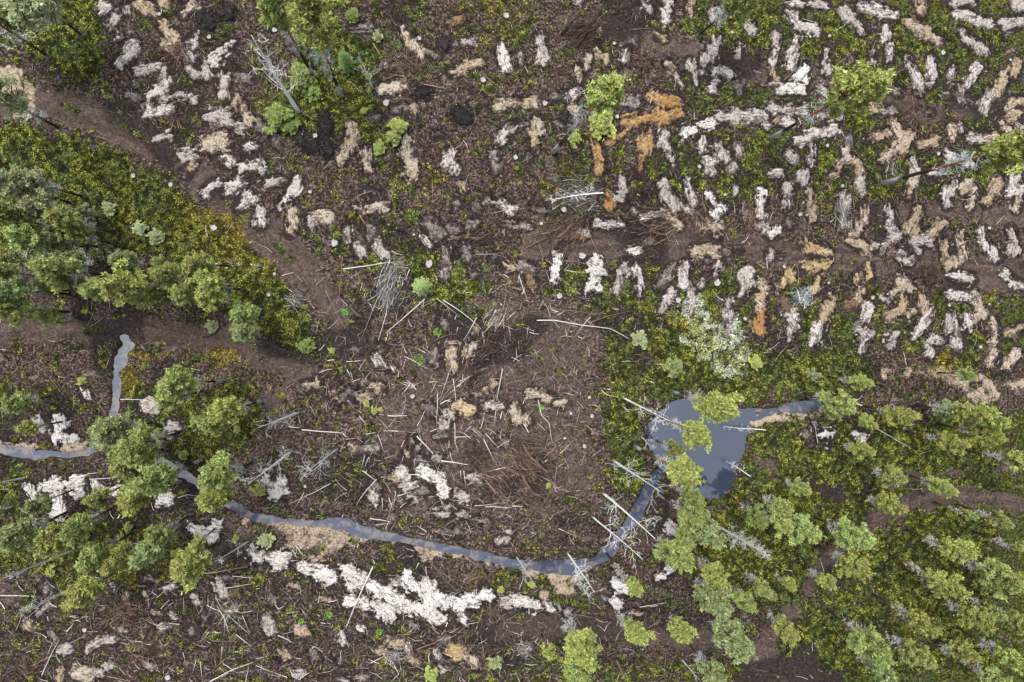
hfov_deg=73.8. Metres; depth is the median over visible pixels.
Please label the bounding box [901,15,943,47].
sand patch
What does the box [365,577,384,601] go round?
sand patch
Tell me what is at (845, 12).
sand patch
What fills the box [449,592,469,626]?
sand patch
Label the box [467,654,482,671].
sand patch
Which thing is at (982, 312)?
sand patch
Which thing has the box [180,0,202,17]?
sand patch
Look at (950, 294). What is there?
sand patch
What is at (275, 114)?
young pine
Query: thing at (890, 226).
sand patch
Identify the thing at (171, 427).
sand patch
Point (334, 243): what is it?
tree stump
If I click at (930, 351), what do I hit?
sand patch
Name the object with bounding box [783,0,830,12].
sand patch
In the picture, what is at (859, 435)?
sand patch
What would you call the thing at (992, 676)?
pine tree
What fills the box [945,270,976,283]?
sand patch
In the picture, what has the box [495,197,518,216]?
sand patch
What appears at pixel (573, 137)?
young pine
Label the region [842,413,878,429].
pine tree
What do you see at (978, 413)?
pine tree
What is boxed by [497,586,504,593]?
young pine
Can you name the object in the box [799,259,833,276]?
sand patch
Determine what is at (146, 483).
pine tree
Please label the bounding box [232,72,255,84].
sand patch
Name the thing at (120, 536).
young pine
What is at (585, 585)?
bare birch
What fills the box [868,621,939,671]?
pine tree
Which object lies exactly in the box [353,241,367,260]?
sand patch
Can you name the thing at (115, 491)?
sand patch
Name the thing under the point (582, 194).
bare birch
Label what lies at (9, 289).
pine tree
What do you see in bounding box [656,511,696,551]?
pine tree
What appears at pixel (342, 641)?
sand patch
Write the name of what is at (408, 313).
birch pole
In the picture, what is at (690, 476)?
pine tree
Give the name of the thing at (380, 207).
sand patch
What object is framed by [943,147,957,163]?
sand patch
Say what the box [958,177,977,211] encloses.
sand patch
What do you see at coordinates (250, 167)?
sand patch
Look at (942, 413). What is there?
pine tree
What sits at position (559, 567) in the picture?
ditch water
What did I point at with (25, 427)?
pine tree
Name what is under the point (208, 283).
pine tree
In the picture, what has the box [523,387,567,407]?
sand patch
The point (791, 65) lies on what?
sand patch
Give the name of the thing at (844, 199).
sand patch
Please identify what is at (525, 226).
sand patch
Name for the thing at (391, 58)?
slash heap
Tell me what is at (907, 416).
pine tree
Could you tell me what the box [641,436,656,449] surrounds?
bare birch
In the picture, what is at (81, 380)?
young pine
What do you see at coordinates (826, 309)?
sand patch
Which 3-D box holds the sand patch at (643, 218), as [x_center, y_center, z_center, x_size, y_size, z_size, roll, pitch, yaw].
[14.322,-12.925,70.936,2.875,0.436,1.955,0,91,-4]
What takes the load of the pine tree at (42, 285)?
on the ground
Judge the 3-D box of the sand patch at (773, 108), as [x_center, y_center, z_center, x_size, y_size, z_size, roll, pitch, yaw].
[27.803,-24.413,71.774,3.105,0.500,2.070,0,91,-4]
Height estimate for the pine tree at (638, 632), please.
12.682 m
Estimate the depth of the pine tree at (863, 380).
66.57 m
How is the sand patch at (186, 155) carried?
on the ground
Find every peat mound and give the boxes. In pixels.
[194,8,216,31]
[215,2,238,22]
[290,124,305,146]
[301,140,320,156]
[315,111,334,159]
[410,85,432,98]
[450,105,473,126]
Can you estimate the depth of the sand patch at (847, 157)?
72.10 m
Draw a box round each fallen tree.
[723,426,765,432]
[728,462,750,476]
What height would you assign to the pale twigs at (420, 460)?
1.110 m
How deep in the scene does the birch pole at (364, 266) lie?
68.62 m
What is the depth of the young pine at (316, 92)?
67.40 m
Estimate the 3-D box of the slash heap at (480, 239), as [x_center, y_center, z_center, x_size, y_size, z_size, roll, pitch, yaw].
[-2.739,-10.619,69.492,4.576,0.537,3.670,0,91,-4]
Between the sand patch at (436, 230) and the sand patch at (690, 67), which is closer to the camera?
the sand patch at (436, 230)
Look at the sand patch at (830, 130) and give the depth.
71.85 m
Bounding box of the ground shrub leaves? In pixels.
[0,0,1004,681]
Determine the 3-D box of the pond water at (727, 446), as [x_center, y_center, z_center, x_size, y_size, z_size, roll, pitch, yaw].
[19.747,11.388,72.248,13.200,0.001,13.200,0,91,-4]
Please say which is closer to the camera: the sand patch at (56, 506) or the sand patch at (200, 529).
the sand patch at (56, 506)
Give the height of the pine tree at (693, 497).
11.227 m
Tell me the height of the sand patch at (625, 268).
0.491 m
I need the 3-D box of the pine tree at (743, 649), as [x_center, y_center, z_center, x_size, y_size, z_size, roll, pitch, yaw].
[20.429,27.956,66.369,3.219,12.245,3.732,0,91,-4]
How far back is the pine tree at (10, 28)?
59.91 m
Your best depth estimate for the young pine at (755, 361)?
71.44 m
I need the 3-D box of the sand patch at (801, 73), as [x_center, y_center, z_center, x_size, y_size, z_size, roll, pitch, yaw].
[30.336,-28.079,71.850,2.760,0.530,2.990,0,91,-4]
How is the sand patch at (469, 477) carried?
on the ground
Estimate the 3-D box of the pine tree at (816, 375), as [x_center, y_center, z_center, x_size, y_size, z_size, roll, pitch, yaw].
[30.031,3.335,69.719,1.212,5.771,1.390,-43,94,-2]
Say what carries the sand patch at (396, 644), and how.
on the ground
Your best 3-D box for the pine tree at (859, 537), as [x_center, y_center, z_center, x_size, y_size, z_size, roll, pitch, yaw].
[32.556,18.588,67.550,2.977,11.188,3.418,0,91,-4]
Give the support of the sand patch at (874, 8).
on the ground
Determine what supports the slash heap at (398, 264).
on the ground
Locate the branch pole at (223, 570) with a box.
[204,567,244,573]
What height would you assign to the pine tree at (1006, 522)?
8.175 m
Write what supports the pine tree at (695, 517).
on the ground
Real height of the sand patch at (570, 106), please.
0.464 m
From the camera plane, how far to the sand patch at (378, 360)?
69.11 m
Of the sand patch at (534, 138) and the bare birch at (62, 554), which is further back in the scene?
the sand patch at (534, 138)
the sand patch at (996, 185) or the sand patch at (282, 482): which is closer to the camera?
the sand patch at (282, 482)
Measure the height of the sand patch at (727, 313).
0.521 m
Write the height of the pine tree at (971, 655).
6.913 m
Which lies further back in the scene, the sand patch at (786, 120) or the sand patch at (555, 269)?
the sand patch at (786, 120)
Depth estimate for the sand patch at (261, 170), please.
67.88 m
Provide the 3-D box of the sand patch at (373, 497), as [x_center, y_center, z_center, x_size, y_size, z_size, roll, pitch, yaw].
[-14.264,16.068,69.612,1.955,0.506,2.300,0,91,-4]
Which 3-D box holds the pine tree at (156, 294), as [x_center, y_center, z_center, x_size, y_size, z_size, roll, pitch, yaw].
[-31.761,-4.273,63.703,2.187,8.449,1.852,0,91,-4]
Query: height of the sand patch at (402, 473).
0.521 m
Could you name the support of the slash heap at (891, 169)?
on the ground
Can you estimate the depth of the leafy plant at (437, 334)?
69.42 m
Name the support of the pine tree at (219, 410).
on the ground
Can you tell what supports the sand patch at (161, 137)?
on the ground
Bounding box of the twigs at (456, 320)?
[0,0,1003,681]
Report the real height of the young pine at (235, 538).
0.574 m
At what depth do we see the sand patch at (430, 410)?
69.64 m
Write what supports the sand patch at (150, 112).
on the ground
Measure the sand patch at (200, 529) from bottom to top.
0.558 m
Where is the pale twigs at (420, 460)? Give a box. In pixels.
[0,0,1004,681]
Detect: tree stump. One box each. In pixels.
[82,626,88,631]
[165,673,171,679]
[210,224,218,230]
[272,27,277,33]
[330,238,338,247]
[382,99,390,107]
[410,393,415,398]
[425,258,432,268]
[479,77,486,83]
[502,12,509,19]
[541,101,547,107]
[556,292,562,299]
[578,251,586,259]
[674,297,680,303]
[712,278,720,286]
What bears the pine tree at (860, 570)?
on the ground
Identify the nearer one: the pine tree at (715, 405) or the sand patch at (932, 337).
the pine tree at (715, 405)
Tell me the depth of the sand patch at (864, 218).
72.51 m
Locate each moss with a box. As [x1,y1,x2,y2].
[0,0,1004,681]
[102,0,977,624]
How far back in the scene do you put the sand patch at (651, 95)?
70.55 m
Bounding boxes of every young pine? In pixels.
[44,565,55,576]
[76,377,87,384]
[101,201,115,215]
[116,531,123,542]
[122,521,132,531]
[131,220,148,236]
[147,227,165,245]
[150,427,166,440]
[171,548,182,557]
[178,450,188,459]
[204,319,217,333]
[231,534,238,542]
[233,425,240,432]
[249,484,265,496]
[256,532,275,549]
[262,102,293,134]
[281,117,301,135]
[288,61,317,93]
[295,337,315,353]
[304,81,322,102]
[327,347,334,353]
[345,7,360,23]
[360,107,367,113]
[363,399,369,407]
[371,406,377,414]
[372,29,383,42]
[373,138,385,154]
[385,117,408,135]
[386,130,402,146]
[424,666,438,681]
[486,655,503,669]
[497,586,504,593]
[527,581,535,587]
[568,128,581,148]
[588,107,616,140]
[631,330,646,345]
[638,336,647,349]
[747,354,763,370]
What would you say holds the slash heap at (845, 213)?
on the ground
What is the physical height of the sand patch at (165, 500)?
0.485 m
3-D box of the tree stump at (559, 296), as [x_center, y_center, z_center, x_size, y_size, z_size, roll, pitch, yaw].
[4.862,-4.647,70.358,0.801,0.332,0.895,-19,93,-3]
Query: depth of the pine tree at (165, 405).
60.03 m
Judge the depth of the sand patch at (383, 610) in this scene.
69.80 m
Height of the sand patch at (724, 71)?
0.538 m
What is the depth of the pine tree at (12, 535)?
58.92 m
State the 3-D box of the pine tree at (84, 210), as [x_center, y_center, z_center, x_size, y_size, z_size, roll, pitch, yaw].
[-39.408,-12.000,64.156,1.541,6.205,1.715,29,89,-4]
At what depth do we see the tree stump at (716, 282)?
71.45 m
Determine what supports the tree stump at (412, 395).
on the ground
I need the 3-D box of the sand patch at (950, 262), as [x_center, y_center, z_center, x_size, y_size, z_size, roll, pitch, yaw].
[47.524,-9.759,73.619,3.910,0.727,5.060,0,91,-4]
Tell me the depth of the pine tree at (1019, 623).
67.56 m
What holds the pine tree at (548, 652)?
on the ground
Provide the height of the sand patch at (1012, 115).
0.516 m
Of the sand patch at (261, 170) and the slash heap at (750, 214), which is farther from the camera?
the slash heap at (750, 214)
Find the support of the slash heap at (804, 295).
on the ground
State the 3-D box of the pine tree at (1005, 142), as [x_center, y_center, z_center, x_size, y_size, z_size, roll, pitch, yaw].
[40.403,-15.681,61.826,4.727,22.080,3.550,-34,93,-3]
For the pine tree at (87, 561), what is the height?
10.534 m
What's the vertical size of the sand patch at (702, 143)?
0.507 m
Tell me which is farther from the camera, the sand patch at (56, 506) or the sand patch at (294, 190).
the sand patch at (294, 190)
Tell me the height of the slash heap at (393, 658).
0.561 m
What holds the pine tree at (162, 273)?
on the ground
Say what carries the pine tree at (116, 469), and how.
on the ground
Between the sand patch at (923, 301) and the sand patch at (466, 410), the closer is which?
the sand patch at (466, 410)
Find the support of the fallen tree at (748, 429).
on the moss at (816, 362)
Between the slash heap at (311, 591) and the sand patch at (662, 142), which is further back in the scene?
the sand patch at (662, 142)
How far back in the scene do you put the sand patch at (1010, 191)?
73.51 m
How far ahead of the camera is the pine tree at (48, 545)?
58.15 m
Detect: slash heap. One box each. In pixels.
[12,652,42,675]
[102,590,153,636]
[123,639,158,672]
[157,33,195,70]
[157,107,187,137]
[212,597,250,628]
[280,286,310,315]
[303,578,323,602]
[367,275,405,316]
[369,257,411,298]
[378,638,409,668]
[384,47,434,97]
[384,48,401,71]
[384,250,411,277]
[456,360,494,392]
[456,435,497,473]
[457,558,487,593]
[461,452,513,508]
[464,220,501,254]
[468,333,507,372]
[478,296,517,330]
[478,600,514,631]
[481,613,495,627]
[489,422,563,498]
[510,475,542,509]
[514,639,538,660]
[526,202,593,263]
[545,173,605,218]
[554,7,611,57]
[555,529,568,544]
[622,344,661,375]
[629,195,688,251]
[634,177,659,202]
[677,193,722,242]
[725,191,766,238]
[754,147,775,169]
[789,285,818,310]
[831,199,855,229]
[875,240,903,269]
[876,157,903,179]
[890,94,937,141]
[905,255,947,297]
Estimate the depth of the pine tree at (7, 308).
58.32 m
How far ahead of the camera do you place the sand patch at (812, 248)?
72.31 m
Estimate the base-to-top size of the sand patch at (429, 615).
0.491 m
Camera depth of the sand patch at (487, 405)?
70.05 m
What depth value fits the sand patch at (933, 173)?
72.96 m
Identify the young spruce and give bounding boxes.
[338,50,356,75]
[411,276,432,296]
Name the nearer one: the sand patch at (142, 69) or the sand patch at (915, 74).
the sand patch at (142, 69)
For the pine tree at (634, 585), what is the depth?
60.00 m
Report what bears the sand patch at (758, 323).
on the ground
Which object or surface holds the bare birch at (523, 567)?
on the ground
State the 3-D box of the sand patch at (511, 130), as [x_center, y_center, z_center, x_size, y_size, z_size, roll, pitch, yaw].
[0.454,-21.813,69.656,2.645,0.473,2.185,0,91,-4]
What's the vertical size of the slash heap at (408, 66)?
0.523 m
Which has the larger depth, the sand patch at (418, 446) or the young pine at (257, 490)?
the sand patch at (418, 446)
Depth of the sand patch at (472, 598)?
70.45 m
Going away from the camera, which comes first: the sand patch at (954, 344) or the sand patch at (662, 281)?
the sand patch at (662, 281)
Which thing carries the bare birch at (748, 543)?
on the ground
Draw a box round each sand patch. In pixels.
[21,0,1023,681]
[30,414,48,434]
[35,600,57,617]
[39,474,64,493]
[47,489,66,516]
[48,412,79,445]
[62,473,89,501]
[68,662,97,681]
[94,0,114,15]
[98,483,122,498]
[102,293,125,302]
[103,12,123,31]
[111,35,141,70]
[131,0,158,17]
[132,61,163,76]
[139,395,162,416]
[141,102,175,118]
[143,73,173,102]
[151,128,173,143]
[154,491,175,508]
[157,18,182,56]
[160,417,183,439]
[174,143,203,163]
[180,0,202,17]
[185,30,199,51]
[186,518,223,544]
[197,128,232,154]
[197,177,222,200]
[200,58,214,80]
[201,106,249,139]
[203,39,236,68]
[210,575,229,598]
[215,70,230,102]
[218,150,236,168]
[222,174,247,195]
[231,93,256,127]
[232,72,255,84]
[235,159,258,174]
[235,189,260,210]
[242,141,258,152]
[244,543,260,565]
[251,154,268,176]
[251,204,269,228]
[252,550,265,563]
[256,472,287,491]
[260,610,278,636]
[265,546,294,571]
[267,485,290,502]
[275,173,304,211]
[281,203,300,236]
[284,581,303,593]
[289,622,310,638]
[296,558,337,587]
[301,375,320,391]
[307,209,336,225]
[334,119,359,168]
[334,629,349,647]
[337,561,369,592]
[342,594,370,610]
[345,18,373,32]
[352,201,390,214]
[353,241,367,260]
[355,441,380,456]
[356,145,374,173]
[361,219,377,242]
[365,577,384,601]
[367,488,380,508]
[368,381,387,396]
[369,599,397,624]
[370,351,398,372]
[371,237,391,260]
[374,78,408,96]
[379,58,403,70]
[382,585,405,606]
[382,634,405,649]
[389,463,410,482]
[396,133,419,175]
[396,599,418,617]
[397,568,420,593]
[398,23,425,60]
[398,478,419,492]
[400,166,419,186]
[408,437,424,454]
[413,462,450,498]
[415,602,449,625]
[417,576,452,610]
[418,214,448,242]
[418,233,433,253]
[420,401,438,417]
[426,346,442,367]
[431,450,446,464]
[435,261,451,282]
[438,525,463,536]
[439,146,461,175]
[441,245,454,266]
[442,642,468,662]
[443,344,462,374]
[445,13,469,28]
[448,64,467,77]
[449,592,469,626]
[450,397,480,419]
[455,490,469,505]
[460,240,475,264]
[461,341,477,358]
[462,58,486,69]
[464,589,481,608]
[465,471,483,488]
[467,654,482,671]
[469,492,491,505]
[478,587,495,602]
[481,378,499,397]
[481,399,505,411]
[489,146,503,176]
[492,94,540,112]
[494,122,517,145]
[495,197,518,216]
[496,41,513,74]
[506,119,528,133]
[507,401,531,429]
[509,592,543,615]
[511,219,534,232]
[512,49,524,67]
[515,259,539,273]
[522,266,537,290]
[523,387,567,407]
[525,128,538,150]
[530,115,545,136]
[530,205,552,215]
[534,30,550,67]
[548,250,563,287]
[562,86,581,102]
[565,102,581,120]
[570,52,593,83]
[583,252,608,277]
[583,275,603,297]
[589,131,604,175]
[591,215,624,231]
[603,127,626,146]
[606,576,629,610]
[614,174,629,198]
[616,47,629,63]
[616,259,631,278]
[617,111,637,131]
[620,93,641,112]
[631,262,645,298]
[635,105,686,127]
[635,126,654,155]
[637,208,662,224]
[643,88,661,102]
[654,93,683,109]
[654,261,677,289]
[654,561,677,580]
[655,128,675,167]
[656,177,683,214]
[657,0,673,27]
[658,286,676,314]
[660,204,684,232]
[661,517,677,536]
[664,60,684,90]
[677,260,692,290]
[678,117,719,142]
[682,200,697,216]
[683,175,698,207]
[684,285,696,314]
[685,57,698,85]
[687,243,721,260]
[690,215,724,237]
[694,134,708,154]
[699,34,724,67]
[700,155,716,175]
[704,64,736,96]
[704,190,728,219]
[709,141,731,163]
[710,259,724,278]
[714,106,741,125]
[720,295,735,336]
[736,265,757,298]
[737,108,768,125]
[737,199,748,225]
[742,20,758,37]
[748,307,768,337]
[752,277,771,314]
[753,186,768,219]
[764,100,787,116]
[765,166,783,177]
[767,224,783,239]
[768,46,779,67]
[776,82,806,94]
[778,114,799,129]
[779,266,795,288]
[780,180,794,213]
[781,49,799,71]
[781,325,793,344]
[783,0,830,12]
[783,7,821,38]
[783,308,800,332]
[785,102,809,116]
[788,34,802,54]
[788,63,812,84]
[793,134,813,148]
[795,167,810,187]
[795,235,833,257]
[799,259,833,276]
[802,185,818,223]
[803,120,844,142]
[805,140,816,168]
[806,318,827,348]
[808,272,824,298]
[815,109,843,122]
[817,291,837,323]
[817,426,836,449]
[823,44,829,63]
[834,4,865,36]
[834,189,852,230]
[841,144,851,163]
[842,298,858,312]
[843,134,854,152]
[843,236,874,257]
[847,154,865,175]
[849,430,869,443]
[851,323,875,340]
[852,203,869,237]
[852,286,866,303]
[853,169,867,198]
[853,260,875,285]
[856,0,900,21]
[859,300,875,325]
[869,117,902,142]
[876,103,898,118]
[877,23,894,62]
[877,148,898,163]
[879,242,914,265]
[882,203,898,235]
[882,306,903,323]
[883,328,900,340]
[884,230,901,245]
[887,272,916,296]
[891,127,916,156]
[898,293,909,314]
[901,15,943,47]
[901,204,923,236]
[902,294,930,322]
[903,52,921,84]
[906,155,921,175]
[907,165,919,187]
[907,232,933,247]
[909,306,935,341]
[911,76,925,96]
[912,0,927,16]
[915,133,941,149]
[921,216,949,237]
[921,340,942,358]
[923,54,938,81]
[925,332,945,344]
[927,168,948,178]
[937,174,960,209]
[937,228,969,272]
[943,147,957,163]
[943,287,975,304]
[944,310,962,342]
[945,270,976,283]
[946,122,958,142]
[946,335,963,352]
[948,0,976,8]
[951,9,994,30]
[953,83,966,104]
[958,27,991,57]
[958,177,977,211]
[959,157,975,169]
[959,311,972,333]
[961,60,983,89]
[964,131,983,144]
[968,295,990,326]
[974,224,1001,264]
[975,87,996,116]
[980,174,1007,207]
[982,131,999,142]
[983,338,1000,368]
[987,315,998,344]
[990,56,1021,98]
[997,16,1023,32]
[998,119,1014,133]
[998,267,1023,293]
[1001,223,1021,258]
[1001,347,1023,372]
[1002,323,1023,339]
[1003,97,1023,124]
[1004,183,1023,198]
[1008,166,1023,188]
[1008,195,1022,214]
[1010,0,1023,12]
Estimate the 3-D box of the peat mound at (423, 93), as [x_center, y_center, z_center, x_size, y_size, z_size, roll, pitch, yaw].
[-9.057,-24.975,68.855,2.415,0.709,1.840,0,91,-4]
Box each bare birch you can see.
[0,477,25,482]
[0,549,74,579]
[19,585,78,619]
[215,540,248,563]
[237,449,292,484]
[244,34,306,113]
[251,409,299,435]
[295,448,337,479]
[355,52,378,88]
[515,556,535,585]
[549,183,602,203]
[566,552,601,592]
[570,555,595,600]
[591,516,641,567]
[602,492,660,542]
[606,457,680,511]
[616,659,625,680]
[622,393,668,432]
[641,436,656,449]
[681,659,699,679]
[720,525,772,559]
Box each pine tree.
[0,0,84,38]
[0,2,50,58]
[0,73,72,136]
[0,167,74,204]
[0,196,51,233]
[0,217,85,257]
[0,227,13,248]
[0,262,35,281]
[0,274,75,308]
[0,289,73,327]
[0,391,53,414]
[0,509,71,554]
[4,163,86,198]
[13,419,61,435]
[15,187,96,226]
[19,488,73,513]
[25,249,111,293]
[29,226,100,252]
[31,279,70,295]
[32,514,103,560]
[36,307,83,325]
[41,204,118,242]
[56,505,117,548]
[58,572,115,611]
[64,225,112,244]
[72,202,108,220]
[73,529,136,573]
[76,276,108,301]
[81,483,124,510]
[86,411,155,450]
[90,257,156,306]
[96,540,146,576]
[105,447,166,484]
[106,248,154,270]
[109,419,185,468]
[114,473,177,518]
[121,458,202,501]
[127,525,180,569]
[129,286,164,308]
[143,514,190,545]
[147,261,192,289]
[150,254,180,268]
[150,284,171,303]
[154,382,205,411]
[155,363,223,403]
[166,540,219,594]
[167,275,197,305]
[178,249,231,283]
[185,528,215,554]
[188,405,229,436]
[192,269,242,303]
[193,288,240,311]
[194,473,247,512]
[195,450,255,492]
[205,396,262,425]
[227,299,265,323]
[228,319,265,341]
[256,0,316,77]
[284,0,349,98]
[540,633,555,661]
[550,69,631,154]
[556,601,603,673]
[563,640,593,681]
[600,546,643,597]
[600,594,655,645]
[633,444,706,488]
[644,407,711,453]
[645,527,697,573]
[654,438,686,459]
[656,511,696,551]
[660,491,705,528]
[661,604,698,645]
[662,356,682,378]
[662,476,707,511]
[671,389,746,424]
[675,501,726,550]
[688,644,727,681]
[691,549,731,590]
[692,571,733,623]
[696,0,760,37]
[707,612,758,664]
[724,491,768,530]
[727,583,759,613]
[733,561,773,598]
[746,501,797,538]
[747,572,777,601]
[752,488,794,518]
[753,597,802,647]
[763,508,826,545]
[765,566,796,592]
[768,59,895,139]
[773,474,811,495]
[791,368,822,380]
[795,560,839,590]
[801,388,858,420]
[810,514,876,551]
[816,541,874,583]
[822,605,898,669]
[825,372,874,390]
[832,438,875,459]
[840,638,898,681]
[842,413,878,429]
[852,491,911,515]
[854,461,908,488]
[861,404,921,425]
[868,590,945,639]
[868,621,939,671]
[880,126,1023,185]
[885,551,949,589]
[898,565,972,603]
[902,429,972,457]
[902,527,981,563]
[907,474,958,498]
[910,402,991,423]
[915,397,962,420]
[924,589,998,636]
[924,638,982,664]
[928,403,1016,430]
[932,421,1008,447]
[932,501,979,520]
[936,548,1023,601]
[937,367,979,380]
[940,643,1012,681]
[953,502,1015,528]
[953,624,1023,675]
[964,597,1008,622]
[965,448,1023,472]
[968,528,1023,556]
[969,595,1023,635]
[972,561,1023,595]
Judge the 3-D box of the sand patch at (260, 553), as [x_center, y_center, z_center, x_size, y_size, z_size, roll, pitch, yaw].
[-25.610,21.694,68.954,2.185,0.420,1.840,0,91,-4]
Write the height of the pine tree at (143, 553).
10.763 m
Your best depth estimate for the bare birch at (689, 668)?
69.82 m
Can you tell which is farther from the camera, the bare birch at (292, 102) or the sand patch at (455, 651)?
the sand patch at (455, 651)
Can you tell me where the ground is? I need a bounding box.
[0,0,1023,681]
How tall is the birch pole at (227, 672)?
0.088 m
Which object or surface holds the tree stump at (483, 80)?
on the ground
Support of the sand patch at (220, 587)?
on the ground
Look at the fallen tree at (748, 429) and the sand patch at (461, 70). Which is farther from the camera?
the fallen tree at (748, 429)
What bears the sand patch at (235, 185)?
on the ground
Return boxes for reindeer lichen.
[0,29,794,376]
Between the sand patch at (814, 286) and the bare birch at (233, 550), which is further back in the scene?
the sand patch at (814, 286)
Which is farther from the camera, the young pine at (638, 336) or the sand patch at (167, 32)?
the young pine at (638, 336)
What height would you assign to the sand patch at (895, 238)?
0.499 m
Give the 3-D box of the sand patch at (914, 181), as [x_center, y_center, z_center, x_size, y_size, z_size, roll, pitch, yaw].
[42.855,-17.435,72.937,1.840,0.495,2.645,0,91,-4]
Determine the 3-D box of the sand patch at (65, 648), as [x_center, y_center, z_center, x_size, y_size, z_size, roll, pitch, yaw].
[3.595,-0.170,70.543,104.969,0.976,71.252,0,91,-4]
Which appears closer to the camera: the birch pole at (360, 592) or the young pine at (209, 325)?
the young pine at (209, 325)
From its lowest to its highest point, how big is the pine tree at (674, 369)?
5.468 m
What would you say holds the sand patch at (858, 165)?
on the ground
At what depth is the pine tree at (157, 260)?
62.54 m
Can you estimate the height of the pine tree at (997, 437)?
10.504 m
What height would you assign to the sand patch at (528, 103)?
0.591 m
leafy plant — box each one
[414,354,424,365]
[433,328,441,336]
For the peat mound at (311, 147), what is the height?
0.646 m
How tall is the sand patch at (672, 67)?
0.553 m
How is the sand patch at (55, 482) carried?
on the ground
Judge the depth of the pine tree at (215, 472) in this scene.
58.74 m
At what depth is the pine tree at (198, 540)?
63.74 m
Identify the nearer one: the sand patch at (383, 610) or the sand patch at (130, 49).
the sand patch at (130, 49)
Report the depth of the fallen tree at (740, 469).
71.63 m
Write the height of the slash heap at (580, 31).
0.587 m
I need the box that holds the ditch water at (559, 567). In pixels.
[0,334,823,575]
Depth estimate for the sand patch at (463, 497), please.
69.97 m
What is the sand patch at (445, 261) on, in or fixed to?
on the ground
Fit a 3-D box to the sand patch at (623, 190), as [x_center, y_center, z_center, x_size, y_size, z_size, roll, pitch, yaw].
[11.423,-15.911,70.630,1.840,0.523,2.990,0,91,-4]
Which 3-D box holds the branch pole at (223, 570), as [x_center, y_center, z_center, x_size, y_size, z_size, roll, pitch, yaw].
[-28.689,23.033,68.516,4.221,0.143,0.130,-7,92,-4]
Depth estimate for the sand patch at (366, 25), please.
68.40 m
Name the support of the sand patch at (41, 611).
on the ground
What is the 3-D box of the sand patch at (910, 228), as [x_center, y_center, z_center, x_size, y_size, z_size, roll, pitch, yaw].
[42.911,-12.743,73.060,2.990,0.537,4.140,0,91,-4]
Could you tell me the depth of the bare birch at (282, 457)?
61.57 m
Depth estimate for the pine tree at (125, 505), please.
58.91 m
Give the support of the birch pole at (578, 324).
on the ground
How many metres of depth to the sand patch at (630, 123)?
70.38 m
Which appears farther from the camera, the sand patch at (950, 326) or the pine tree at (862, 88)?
the sand patch at (950, 326)
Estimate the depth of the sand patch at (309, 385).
68.71 m
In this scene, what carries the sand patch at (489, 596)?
on the ground
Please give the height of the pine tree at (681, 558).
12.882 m
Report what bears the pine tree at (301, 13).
on the ground
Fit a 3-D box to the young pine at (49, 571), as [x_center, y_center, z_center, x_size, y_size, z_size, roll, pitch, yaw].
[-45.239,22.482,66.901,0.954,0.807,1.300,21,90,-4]
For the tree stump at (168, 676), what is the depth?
68.24 m
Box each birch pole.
[209,662,252,681]
[302,429,339,432]
[343,262,391,269]
[346,566,373,626]
[386,299,424,332]
[443,300,480,328]
[537,320,626,337]
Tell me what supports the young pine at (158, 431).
on the ground
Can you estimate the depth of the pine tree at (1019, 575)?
66.77 m
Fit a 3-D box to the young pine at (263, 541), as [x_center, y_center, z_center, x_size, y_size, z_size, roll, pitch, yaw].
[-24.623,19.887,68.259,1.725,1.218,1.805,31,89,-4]
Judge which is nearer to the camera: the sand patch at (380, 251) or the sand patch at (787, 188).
the sand patch at (380, 251)
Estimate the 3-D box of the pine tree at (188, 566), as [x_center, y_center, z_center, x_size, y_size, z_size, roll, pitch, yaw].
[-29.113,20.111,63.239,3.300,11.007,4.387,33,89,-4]
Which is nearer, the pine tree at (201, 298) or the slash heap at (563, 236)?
the pine tree at (201, 298)
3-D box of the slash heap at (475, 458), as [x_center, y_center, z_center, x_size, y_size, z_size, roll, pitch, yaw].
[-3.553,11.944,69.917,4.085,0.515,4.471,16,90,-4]
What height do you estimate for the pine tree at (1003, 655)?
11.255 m
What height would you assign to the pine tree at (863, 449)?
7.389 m
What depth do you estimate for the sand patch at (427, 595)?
70.19 m
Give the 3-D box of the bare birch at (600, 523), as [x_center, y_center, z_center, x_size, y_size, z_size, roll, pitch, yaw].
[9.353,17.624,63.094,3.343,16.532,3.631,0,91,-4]
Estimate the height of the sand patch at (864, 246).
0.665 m
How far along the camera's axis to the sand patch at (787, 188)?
71.80 m
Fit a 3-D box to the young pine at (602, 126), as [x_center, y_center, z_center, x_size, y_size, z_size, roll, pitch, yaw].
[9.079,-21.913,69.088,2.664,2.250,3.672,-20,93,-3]
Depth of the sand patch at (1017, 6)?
73.26 m
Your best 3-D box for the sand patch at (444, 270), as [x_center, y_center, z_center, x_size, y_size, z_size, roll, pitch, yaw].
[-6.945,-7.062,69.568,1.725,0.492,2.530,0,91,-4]
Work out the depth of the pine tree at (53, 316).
61.65 m
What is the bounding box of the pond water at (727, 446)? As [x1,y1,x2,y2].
[647,399,758,498]
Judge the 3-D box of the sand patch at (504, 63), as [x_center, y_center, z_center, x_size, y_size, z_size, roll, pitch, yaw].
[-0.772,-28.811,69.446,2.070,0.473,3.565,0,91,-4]
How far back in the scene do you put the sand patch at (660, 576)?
71.80 m
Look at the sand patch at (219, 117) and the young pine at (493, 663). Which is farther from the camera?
the young pine at (493, 663)
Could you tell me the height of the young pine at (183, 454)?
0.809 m
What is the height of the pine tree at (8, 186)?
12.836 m
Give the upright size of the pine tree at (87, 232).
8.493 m
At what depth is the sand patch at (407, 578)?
69.94 m
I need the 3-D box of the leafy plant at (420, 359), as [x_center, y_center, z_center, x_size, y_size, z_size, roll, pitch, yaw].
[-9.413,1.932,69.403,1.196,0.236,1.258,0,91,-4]

